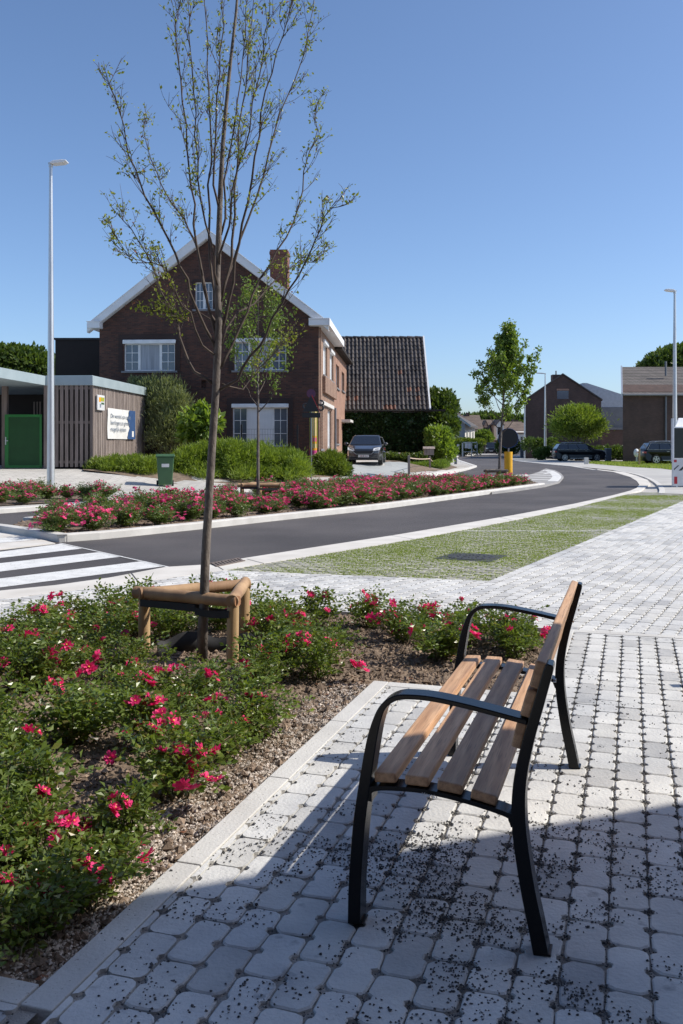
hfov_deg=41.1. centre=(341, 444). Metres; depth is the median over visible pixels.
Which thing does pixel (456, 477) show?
rose bush
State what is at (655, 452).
parked car
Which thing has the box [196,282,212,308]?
window
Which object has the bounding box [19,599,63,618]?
rose bush
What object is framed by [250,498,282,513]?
rose bush
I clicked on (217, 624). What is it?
rose bush
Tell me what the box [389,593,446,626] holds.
rose bush
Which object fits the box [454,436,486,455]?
garden hedge
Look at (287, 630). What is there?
rose bush
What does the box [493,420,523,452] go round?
row house
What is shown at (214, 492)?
rose bush
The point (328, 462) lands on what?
spreading conifer
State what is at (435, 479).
rose bush
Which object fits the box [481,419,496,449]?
row house
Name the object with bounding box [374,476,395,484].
rose bush
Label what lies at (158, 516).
rose bush
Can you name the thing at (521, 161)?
sky
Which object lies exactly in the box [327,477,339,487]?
rose bush
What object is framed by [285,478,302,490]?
rose bush
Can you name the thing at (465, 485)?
rose bush
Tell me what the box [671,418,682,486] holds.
traffic trailer
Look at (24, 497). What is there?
rose bush
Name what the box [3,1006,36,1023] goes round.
paving bedding
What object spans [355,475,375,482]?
rose bush
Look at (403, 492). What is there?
rose bush
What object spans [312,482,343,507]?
rose bush
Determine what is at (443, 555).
parking bay soil
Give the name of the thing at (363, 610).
rose bush
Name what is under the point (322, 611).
rose bush
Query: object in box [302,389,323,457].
painted pole
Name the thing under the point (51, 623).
rose bush
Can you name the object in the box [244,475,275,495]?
rose bush
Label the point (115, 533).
median kerb
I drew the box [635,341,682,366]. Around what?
tree
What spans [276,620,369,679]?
rose bush
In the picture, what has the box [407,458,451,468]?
ground cover
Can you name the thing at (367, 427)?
ivy
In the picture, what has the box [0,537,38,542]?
crossing stripe
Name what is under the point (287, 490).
rose bush
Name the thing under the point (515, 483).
rose bush
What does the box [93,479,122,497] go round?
rose bush
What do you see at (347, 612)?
bed kerb
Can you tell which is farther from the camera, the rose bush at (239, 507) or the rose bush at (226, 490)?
the rose bush at (226, 490)
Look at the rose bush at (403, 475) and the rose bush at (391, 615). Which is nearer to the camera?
the rose bush at (391, 615)
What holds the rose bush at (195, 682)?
on the bed soil at (95, 745)
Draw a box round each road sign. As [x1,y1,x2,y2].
[302,396,319,477]
[498,428,517,473]
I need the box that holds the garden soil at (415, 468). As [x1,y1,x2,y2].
[385,460,455,472]
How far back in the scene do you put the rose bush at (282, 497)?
21.05 m
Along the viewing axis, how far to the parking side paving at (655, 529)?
10.12 m
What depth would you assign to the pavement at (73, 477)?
31.86 m
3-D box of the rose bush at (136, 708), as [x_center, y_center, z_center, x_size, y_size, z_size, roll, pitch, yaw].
[-1.031,1.414,4.750,0.505,0.378,0.552,0,0,-40]
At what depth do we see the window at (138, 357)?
42.71 m
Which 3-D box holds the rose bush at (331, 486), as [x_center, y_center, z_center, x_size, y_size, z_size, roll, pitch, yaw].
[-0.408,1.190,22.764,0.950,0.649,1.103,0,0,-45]
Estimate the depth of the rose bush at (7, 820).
3.35 m
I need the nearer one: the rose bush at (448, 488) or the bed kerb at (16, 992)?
the bed kerb at (16, 992)
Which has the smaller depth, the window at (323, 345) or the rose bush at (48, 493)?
the rose bush at (48, 493)
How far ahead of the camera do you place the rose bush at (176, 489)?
21.80 m
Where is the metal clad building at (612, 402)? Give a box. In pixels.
[580,383,622,446]
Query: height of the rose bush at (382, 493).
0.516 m
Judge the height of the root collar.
0.190 m
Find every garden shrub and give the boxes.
[385,450,427,462]
[422,422,459,462]
[531,446,552,459]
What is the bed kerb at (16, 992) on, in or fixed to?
on the ground at (652, 487)
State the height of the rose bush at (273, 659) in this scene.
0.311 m
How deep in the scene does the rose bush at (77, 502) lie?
18.67 m
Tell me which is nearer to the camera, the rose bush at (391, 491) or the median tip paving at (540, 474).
the rose bush at (391, 491)
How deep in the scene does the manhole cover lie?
12.52 m
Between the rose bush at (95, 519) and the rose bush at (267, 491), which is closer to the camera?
the rose bush at (95, 519)
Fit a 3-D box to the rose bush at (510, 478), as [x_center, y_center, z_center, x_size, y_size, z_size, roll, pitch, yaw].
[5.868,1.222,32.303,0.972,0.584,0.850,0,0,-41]
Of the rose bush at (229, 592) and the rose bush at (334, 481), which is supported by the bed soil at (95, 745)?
the rose bush at (229, 592)
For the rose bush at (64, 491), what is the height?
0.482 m
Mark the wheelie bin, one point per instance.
(165, 463)
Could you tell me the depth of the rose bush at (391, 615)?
7.32 m
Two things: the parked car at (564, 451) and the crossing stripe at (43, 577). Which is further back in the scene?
the parked car at (564, 451)
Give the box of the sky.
[0,0,682,414]
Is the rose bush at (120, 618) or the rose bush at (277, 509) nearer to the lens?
the rose bush at (120, 618)
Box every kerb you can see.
[0,455,476,513]
[0,524,66,541]
[0,976,38,1007]
[21,681,388,1023]
[23,474,527,520]
[63,483,544,541]
[252,602,549,631]
[386,682,553,699]
[513,455,595,469]
[547,630,573,695]
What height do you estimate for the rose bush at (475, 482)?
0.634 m
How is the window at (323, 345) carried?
in the brick house at (134, 343)
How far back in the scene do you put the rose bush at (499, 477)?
31.46 m
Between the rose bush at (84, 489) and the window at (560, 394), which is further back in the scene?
the window at (560, 394)
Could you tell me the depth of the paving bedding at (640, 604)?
8.89 m
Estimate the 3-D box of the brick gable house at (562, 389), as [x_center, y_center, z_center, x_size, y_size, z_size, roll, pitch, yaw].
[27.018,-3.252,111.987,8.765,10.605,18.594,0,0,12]
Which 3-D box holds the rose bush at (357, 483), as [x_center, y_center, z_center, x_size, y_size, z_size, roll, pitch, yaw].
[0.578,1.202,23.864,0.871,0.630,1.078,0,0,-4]
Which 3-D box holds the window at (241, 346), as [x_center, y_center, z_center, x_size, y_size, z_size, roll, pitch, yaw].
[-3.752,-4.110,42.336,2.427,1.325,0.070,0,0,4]
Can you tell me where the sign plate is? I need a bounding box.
[96,395,104,410]
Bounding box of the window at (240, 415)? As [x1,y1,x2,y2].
[233,408,287,446]
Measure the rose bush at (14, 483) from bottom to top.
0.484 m
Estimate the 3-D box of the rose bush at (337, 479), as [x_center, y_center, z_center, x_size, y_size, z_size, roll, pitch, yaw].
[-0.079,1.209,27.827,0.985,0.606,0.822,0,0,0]
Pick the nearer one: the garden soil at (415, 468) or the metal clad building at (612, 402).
the garden soil at (415, 468)
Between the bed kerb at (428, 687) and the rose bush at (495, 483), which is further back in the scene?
the rose bush at (495, 483)
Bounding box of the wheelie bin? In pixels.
[155,454,174,485]
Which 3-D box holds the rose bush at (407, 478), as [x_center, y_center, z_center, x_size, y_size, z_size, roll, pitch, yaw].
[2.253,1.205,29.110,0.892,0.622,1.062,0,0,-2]
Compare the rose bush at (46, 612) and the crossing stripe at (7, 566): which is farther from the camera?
the crossing stripe at (7, 566)
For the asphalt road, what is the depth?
17.23 m
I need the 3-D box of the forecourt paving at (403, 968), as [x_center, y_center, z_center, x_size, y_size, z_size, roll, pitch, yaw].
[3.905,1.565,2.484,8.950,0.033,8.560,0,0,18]
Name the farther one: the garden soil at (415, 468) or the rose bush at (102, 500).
the garden soil at (415, 468)
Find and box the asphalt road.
[0,453,638,590]
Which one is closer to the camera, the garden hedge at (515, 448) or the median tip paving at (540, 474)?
the median tip paving at (540, 474)
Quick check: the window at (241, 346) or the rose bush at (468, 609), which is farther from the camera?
the window at (241, 346)
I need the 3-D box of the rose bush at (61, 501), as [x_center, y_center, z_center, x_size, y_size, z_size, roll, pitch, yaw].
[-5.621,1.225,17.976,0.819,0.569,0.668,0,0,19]
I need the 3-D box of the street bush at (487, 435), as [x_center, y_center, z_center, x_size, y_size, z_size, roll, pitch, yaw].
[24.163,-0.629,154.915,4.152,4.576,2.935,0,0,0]
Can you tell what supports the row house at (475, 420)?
on the ground at (652, 487)
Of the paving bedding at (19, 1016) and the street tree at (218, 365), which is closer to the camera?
the paving bedding at (19, 1016)
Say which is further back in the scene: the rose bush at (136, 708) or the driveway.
the driveway
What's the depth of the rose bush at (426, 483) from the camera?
27.25 m
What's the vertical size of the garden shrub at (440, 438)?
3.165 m
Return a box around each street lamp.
[47,159,68,486]
[537,373,545,445]
[664,289,676,426]
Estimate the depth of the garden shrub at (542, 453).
92.57 m
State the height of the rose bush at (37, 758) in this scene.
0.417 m
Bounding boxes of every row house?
[459,412,482,431]
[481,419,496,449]
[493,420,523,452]
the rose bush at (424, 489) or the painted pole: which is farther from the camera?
the painted pole
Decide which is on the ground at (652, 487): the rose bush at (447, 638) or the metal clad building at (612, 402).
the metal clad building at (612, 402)
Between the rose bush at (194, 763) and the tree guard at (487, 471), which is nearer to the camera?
the rose bush at (194, 763)
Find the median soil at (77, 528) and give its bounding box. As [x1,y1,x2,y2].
[15,481,534,532]
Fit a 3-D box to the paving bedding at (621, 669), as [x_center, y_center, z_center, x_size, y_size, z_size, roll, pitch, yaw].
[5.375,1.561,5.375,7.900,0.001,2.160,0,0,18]
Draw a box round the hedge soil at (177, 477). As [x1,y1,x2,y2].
[83,463,352,486]
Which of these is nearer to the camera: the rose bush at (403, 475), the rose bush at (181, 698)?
the rose bush at (181, 698)
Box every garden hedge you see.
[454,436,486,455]
[454,441,483,456]
[494,439,520,455]
[519,435,622,459]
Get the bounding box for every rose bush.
[0,483,15,502]
[0,606,30,640]
[0,617,60,670]
[0,624,101,693]
[0,662,38,726]
[0,667,131,749]
[0,702,55,765]
[0,733,103,815]
[0,772,91,875]
[0,776,52,856]
[0,799,154,883]
[0,834,102,966]
[1,819,162,913]
[2,484,44,504]
[3,480,22,493]
[4,595,93,639]
[8,610,91,647]
[14,478,45,497]
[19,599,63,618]
[21,477,49,488]
[26,630,108,675]
[27,502,86,531]
[32,504,84,527]
[33,492,68,513]
[34,481,59,498]
[44,770,177,855]
[45,501,77,512]
[46,586,113,631]
[50,484,79,498]
[69,503,116,530]
[69,598,137,644]
[70,480,103,500]
[71,622,129,660]
[71,663,142,723]
[73,486,123,515]
[75,493,112,505]
[76,503,113,524]
[82,682,200,749]
[86,630,176,676]
[90,577,136,617]
[90,651,177,704]
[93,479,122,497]
[94,586,175,635]
[102,574,159,607]
[103,496,142,526]
[103,686,259,801]
[112,486,148,500]
[113,492,144,509]
[113,502,144,518]
[126,488,177,517]
[133,501,186,524]
[134,605,212,638]
[135,648,259,713]
[137,489,167,501]
[145,484,183,497]
[154,680,202,730]
[159,494,200,514]
[160,488,194,507]
[164,486,193,494]
[166,493,204,520]
[179,486,200,498]
[182,699,270,762]
[189,572,253,608]
[190,492,227,514]
[191,572,235,592]
[192,605,226,630]
[195,484,224,495]
[198,496,231,517]
[201,663,314,738]
[203,489,234,499]
[215,483,245,495]
[215,643,299,688]
[216,488,244,501]
[217,493,237,512]
[219,614,340,674]
[220,490,254,516]
[240,581,307,634]
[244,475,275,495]
[244,491,266,510]
[245,596,321,641]
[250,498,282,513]
[250,587,293,614]
[260,480,285,493]
[262,496,289,511]
[269,490,293,505]
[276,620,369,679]
[277,485,302,493]
[278,485,310,507]
[284,611,367,658]
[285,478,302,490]
[295,484,334,509]
[295,586,348,624]
[301,481,317,490]
[304,478,330,487]
[305,480,345,503]
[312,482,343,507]
[323,474,348,483]
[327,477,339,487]
[332,486,357,506]
[336,479,364,489]
[340,474,359,484]
[341,483,379,504]
[341,583,400,628]
[346,479,375,500]
[351,472,369,478]
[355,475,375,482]
[362,597,440,642]
[365,476,384,484]
[367,485,391,502]
[372,475,396,488]
[373,482,398,501]
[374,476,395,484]
[382,472,405,477]
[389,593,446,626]
[392,478,415,487]
[392,485,415,499]
[393,480,421,497]
[396,469,418,478]
[396,601,480,661]
[401,473,420,483]
[402,479,431,496]
[409,478,431,493]
[414,473,445,484]
[423,481,447,495]
[429,596,496,626]
[430,482,455,494]
[431,473,454,484]
[437,603,496,644]
[441,480,464,493]
[447,476,474,491]
[450,473,468,480]
[458,472,481,490]
[471,478,486,489]
[472,473,492,489]
[474,601,550,649]
[480,470,508,486]
[480,619,543,659]
[485,474,501,487]
[485,607,537,624]
[500,474,521,486]
[502,473,523,485]
[519,473,530,483]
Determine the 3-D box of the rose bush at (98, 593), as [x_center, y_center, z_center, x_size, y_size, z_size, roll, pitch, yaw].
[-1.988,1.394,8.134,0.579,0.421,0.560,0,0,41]
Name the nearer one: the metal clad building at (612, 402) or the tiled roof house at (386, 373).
the tiled roof house at (386, 373)
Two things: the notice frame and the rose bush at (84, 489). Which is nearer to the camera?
the rose bush at (84, 489)
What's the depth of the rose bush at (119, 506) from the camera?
17.21 m
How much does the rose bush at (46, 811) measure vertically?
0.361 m
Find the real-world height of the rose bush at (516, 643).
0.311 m
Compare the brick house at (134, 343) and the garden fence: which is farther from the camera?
the brick house at (134, 343)
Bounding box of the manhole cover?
[434,552,507,561]
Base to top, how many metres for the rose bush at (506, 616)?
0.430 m
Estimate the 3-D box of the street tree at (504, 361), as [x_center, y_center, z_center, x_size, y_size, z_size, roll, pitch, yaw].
[7.070,-1.995,39.998,3.148,7.195,3.276,0,0,0]
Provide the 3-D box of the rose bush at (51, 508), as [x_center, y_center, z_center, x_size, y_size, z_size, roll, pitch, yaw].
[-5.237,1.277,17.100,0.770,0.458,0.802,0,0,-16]
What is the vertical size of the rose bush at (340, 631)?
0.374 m
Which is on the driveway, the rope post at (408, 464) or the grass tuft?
the rope post at (408, 464)
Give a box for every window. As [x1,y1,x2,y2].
[125,344,174,370]
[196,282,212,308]
[233,408,287,446]
[235,342,285,369]
[323,345,324,373]
[328,411,329,448]
[330,354,331,379]
[557,391,568,398]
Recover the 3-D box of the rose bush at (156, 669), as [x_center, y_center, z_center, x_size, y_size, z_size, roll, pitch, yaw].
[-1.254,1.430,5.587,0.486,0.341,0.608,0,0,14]
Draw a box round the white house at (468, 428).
[457,413,477,455]
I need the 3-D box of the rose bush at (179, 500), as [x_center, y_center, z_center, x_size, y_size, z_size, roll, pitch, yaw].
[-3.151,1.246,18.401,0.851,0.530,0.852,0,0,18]
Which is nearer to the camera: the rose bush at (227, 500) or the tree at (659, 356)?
the rose bush at (227, 500)
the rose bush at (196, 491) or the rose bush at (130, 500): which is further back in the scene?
the rose bush at (196, 491)
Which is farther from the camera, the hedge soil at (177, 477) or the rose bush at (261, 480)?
the hedge soil at (177, 477)
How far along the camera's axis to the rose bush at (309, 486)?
23.70 m
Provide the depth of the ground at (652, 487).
32.68 m
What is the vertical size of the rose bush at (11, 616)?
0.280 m
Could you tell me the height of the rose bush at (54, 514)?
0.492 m
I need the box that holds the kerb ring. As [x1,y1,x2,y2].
[613,470,664,493]
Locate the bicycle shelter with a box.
[0,367,148,468]
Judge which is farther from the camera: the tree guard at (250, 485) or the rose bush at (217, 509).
the tree guard at (250, 485)
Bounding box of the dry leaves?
[35,618,510,979]
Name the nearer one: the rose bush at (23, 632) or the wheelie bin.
the rose bush at (23, 632)
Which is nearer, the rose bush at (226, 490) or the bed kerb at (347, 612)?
the bed kerb at (347, 612)
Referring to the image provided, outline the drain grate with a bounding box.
[210,558,244,566]
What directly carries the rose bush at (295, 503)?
on the median soil at (77, 528)
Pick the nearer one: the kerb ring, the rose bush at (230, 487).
the rose bush at (230, 487)
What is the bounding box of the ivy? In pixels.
[342,408,430,460]
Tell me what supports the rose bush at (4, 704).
on the bed soil at (95, 745)
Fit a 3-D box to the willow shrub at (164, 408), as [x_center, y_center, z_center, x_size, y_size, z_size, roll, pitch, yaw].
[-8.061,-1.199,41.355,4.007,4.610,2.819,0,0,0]
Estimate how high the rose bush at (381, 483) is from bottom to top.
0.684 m
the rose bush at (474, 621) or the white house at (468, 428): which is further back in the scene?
the white house at (468, 428)
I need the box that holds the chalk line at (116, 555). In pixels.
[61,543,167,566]
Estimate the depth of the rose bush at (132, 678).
5.23 m
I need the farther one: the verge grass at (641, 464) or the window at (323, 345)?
the verge grass at (641, 464)
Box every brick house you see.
[86,229,352,462]
[621,361,682,461]
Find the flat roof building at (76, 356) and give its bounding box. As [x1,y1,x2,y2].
[54,338,98,376]
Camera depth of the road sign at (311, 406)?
37.42 m
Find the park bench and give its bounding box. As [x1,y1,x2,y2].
[348,580,583,956]
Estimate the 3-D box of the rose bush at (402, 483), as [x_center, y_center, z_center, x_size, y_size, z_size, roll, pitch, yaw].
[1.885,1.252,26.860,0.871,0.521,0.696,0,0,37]
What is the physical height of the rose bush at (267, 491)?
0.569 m
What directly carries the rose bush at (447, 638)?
on the bed soil at (95, 745)
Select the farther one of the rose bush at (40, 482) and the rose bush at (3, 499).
the rose bush at (40, 482)
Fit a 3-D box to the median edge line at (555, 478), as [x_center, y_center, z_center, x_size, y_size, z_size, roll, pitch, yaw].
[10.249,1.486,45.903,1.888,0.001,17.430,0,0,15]
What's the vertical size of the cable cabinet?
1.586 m
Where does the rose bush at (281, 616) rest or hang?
on the bed soil at (95, 745)
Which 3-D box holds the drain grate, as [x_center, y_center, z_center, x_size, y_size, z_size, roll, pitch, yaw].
[-1.503,1.556,12.000,0.268,0.040,0.843,0,0,27]
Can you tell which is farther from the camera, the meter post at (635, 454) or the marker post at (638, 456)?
the meter post at (635, 454)
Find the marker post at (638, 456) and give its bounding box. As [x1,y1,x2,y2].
[638,449,639,464]
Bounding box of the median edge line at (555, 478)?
[541,470,560,480]
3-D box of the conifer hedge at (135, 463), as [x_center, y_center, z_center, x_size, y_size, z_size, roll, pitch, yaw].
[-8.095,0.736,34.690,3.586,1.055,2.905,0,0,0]
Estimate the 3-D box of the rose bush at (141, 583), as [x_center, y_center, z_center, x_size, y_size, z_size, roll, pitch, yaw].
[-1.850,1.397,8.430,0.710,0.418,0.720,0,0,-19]
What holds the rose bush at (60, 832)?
on the bed soil at (95, 745)
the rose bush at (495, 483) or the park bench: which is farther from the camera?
the rose bush at (495, 483)
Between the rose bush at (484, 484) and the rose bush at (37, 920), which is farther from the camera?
the rose bush at (484, 484)
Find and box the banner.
[107,408,134,438]
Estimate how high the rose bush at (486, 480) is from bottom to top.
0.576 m
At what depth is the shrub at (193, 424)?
37.37 m
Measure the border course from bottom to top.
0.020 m
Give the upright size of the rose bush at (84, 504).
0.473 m
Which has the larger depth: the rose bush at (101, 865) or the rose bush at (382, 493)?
the rose bush at (382, 493)
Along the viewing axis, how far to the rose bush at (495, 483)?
30.87 m
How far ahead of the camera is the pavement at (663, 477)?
57.13 m
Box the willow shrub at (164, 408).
[127,369,197,453]
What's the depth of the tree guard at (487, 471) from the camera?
39.10 m
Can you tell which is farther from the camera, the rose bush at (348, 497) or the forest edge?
the forest edge
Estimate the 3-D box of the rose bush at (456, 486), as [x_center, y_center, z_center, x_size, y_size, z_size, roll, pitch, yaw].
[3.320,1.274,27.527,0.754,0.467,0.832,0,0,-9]
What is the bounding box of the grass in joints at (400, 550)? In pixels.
[229,495,682,580]
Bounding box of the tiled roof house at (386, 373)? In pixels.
[341,336,444,451]
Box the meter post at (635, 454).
[634,449,637,460]
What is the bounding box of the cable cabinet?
[520,447,523,457]
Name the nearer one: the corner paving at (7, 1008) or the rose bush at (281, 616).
the corner paving at (7, 1008)
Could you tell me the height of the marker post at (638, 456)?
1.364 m
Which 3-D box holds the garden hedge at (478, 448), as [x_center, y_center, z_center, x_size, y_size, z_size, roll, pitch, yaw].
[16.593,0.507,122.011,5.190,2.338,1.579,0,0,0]
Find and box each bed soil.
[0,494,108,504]
[0,611,544,981]
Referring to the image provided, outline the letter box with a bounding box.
[423,447,434,460]
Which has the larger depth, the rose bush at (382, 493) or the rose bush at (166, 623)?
the rose bush at (382, 493)
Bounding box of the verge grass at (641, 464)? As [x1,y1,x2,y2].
[589,460,671,469]
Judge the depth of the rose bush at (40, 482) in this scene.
27.07 m
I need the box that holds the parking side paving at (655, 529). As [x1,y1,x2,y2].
[0,501,682,635]
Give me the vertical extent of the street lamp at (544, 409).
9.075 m
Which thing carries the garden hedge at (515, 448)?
on the ground at (652, 487)
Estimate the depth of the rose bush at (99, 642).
6.66 m
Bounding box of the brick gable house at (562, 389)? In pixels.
[524,371,602,458]
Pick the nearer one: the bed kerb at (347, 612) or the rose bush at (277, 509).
the bed kerb at (347, 612)
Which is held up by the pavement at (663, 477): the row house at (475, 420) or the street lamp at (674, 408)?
the street lamp at (674, 408)
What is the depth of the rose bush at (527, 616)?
7.39 m
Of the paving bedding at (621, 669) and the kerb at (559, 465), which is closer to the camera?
the paving bedding at (621, 669)
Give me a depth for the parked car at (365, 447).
44.54 m
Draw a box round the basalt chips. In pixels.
[0,535,682,1023]
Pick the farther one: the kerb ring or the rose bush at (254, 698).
the kerb ring
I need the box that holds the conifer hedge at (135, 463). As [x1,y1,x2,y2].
[82,451,175,474]
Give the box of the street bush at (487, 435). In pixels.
[475,428,495,453]
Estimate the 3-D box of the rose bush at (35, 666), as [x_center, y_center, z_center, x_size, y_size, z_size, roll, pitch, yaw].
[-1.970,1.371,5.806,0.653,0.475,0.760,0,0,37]
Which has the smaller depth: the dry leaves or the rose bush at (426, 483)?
the dry leaves
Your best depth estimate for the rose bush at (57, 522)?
15.14 m
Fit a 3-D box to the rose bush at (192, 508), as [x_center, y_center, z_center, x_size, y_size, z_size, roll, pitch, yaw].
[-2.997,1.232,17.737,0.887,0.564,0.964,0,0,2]
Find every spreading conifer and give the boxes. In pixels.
[169,434,315,481]
[309,447,354,476]
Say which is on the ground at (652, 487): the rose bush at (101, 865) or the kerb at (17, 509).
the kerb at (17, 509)
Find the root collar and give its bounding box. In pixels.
[156,631,253,656]
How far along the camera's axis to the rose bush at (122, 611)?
7.51 m
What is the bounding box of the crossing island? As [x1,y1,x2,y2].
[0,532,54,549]
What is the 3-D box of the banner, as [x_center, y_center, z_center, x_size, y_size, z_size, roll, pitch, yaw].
[-9.177,-0.858,38.122,0.062,1.232,3.649,0,0,4]
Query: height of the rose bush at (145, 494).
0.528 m
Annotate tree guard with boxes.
[131,577,250,664]
[238,482,282,496]
[484,469,507,473]
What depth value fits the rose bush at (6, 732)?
4.45 m
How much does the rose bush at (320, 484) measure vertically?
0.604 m
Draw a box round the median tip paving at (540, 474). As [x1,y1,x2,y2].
[491,469,563,493]
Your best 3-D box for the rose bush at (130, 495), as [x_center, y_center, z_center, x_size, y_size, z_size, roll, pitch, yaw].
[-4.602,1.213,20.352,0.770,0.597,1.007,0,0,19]
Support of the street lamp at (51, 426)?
on the pavement at (73, 477)
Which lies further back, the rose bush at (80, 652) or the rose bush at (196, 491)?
the rose bush at (196, 491)
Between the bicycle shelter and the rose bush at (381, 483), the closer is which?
the rose bush at (381, 483)
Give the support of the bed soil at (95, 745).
on the ground at (652, 487)
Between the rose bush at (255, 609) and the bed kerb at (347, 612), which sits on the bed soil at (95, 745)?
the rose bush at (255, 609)
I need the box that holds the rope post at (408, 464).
[408,455,409,473]
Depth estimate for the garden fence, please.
40.45 m
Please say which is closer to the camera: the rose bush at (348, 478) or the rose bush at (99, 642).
the rose bush at (99, 642)
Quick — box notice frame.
[457,442,476,456]
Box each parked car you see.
[344,435,387,464]
[550,442,605,460]
[636,441,670,463]
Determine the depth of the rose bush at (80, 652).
6.21 m
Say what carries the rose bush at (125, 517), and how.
on the median soil at (77, 528)
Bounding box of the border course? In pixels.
[571,629,682,638]
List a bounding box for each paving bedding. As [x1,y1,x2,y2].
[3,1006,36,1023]
[528,531,682,634]
[574,635,682,708]
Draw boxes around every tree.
[0,341,54,375]
[93,0,360,660]
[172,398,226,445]
[222,274,297,496]
[427,385,461,440]
[468,317,542,474]
[542,401,619,460]
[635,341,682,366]
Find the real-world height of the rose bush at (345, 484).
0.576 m
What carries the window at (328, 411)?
in the brick house at (134, 343)
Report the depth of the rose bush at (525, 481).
33.99 m
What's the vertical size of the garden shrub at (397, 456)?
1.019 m
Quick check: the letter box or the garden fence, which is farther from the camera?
the letter box
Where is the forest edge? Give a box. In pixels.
[461,410,523,422]
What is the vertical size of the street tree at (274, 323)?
5.987 m
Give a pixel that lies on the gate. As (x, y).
(23, 440)
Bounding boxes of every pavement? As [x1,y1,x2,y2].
[0,453,497,507]
[513,456,682,493]
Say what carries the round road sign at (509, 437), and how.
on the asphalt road
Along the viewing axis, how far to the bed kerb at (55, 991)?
3.24 m
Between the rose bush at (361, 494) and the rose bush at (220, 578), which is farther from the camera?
the rose bush at (361, 494)
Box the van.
[484,442,497,453]
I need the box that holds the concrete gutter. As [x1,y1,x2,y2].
[0,469,649,598]
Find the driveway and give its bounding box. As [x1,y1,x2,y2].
[345,461,411,476]
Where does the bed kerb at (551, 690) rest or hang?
on the ground at (652, 487)
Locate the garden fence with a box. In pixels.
[241,425,297,449]
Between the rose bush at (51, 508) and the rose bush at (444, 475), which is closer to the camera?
the rose bush at (51, 508)
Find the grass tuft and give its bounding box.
[634,461,671,463]
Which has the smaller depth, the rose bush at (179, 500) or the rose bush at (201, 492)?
the rose bush at (179, 500)
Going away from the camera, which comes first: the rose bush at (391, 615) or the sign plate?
the rose bush at (391, 615)
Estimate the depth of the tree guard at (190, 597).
6.83 m
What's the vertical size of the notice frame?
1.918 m
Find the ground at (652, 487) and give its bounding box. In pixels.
[38,459,658,935]
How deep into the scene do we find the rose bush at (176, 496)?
19.20 m
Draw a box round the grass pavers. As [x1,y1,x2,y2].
[230,492,682,580]
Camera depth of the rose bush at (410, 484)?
25.17 m
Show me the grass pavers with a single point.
(328, 568)
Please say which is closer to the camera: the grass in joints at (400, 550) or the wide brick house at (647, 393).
the grass in joints at (400, 550)
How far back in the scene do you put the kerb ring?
38.58 m
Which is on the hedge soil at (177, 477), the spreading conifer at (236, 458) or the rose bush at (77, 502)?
the spreading conifer at (236, 458)
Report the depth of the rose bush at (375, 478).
26.65 m
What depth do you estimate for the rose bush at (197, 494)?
19.15 m
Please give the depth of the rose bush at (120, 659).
6.15 m
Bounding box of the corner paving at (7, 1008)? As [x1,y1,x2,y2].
[0,1002,17,1023]
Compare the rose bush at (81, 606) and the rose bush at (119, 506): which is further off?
the rose bush at (119, 506)
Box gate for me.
[5,414,41,467]
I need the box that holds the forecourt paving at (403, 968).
[41,632,682,1023]
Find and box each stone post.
[584,458,588,463]
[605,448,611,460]
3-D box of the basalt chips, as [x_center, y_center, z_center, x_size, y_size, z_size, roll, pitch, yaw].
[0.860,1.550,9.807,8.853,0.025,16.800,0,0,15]
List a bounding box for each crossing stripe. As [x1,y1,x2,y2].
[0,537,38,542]
[0,544,81,557]
[0,552,119,570]
[0,561,161,586]
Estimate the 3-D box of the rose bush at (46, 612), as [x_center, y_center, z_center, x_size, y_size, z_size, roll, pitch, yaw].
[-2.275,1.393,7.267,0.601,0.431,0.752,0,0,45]
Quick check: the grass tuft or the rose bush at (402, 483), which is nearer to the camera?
the rose bush at (402, 483)
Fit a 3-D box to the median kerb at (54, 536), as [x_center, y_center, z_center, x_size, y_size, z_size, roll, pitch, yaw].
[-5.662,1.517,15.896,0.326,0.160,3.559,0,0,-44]
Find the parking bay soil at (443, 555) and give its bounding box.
[235,492,667,579]
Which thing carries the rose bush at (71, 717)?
on the bed soil at (95, 745)
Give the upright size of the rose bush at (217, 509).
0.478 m
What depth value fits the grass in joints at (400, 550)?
14.19 m

